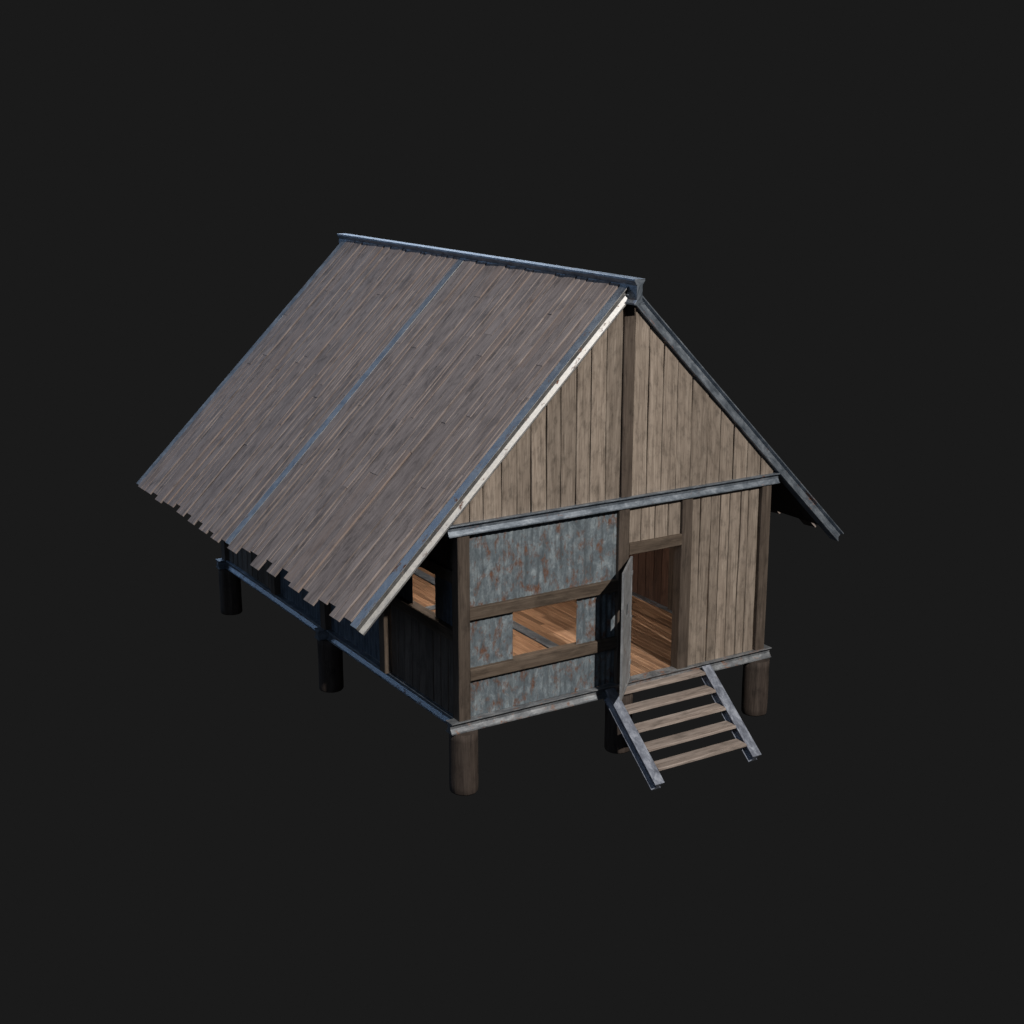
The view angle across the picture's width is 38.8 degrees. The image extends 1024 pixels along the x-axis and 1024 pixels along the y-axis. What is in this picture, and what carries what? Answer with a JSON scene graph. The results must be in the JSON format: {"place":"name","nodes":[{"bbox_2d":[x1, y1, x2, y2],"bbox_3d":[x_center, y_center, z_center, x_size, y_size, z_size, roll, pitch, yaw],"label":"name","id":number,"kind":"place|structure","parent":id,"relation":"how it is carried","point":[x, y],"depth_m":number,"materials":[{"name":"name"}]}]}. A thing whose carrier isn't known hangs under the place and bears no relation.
{"place":"outdoors","nodes":[
{"label":"outdoors","id":0,"kind":"place"},
{"bbox_2d":[137,233,843,795],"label":"stilt house","id":1,"kind":"structure","parent":0,"point":[465,495],"depth_m":23.15,"materials":[{"name":"brown wood"}]},
{"bbox_2d":[619,556,632,700],"bbox_3d":[1.788,1.809,22.713,0.048,2.070,0.940,3,16,12],"label":"door","id":2,"kind":"structure","parent":1,"relation":"in","point":[626,614],"depth_m":22.63,"materials":[{"name":"grey wood"}]},
{"bbox_2d":[0,0,1023,1023],"label":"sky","id":3,"kind":"structure","parent":0,"point":[822,201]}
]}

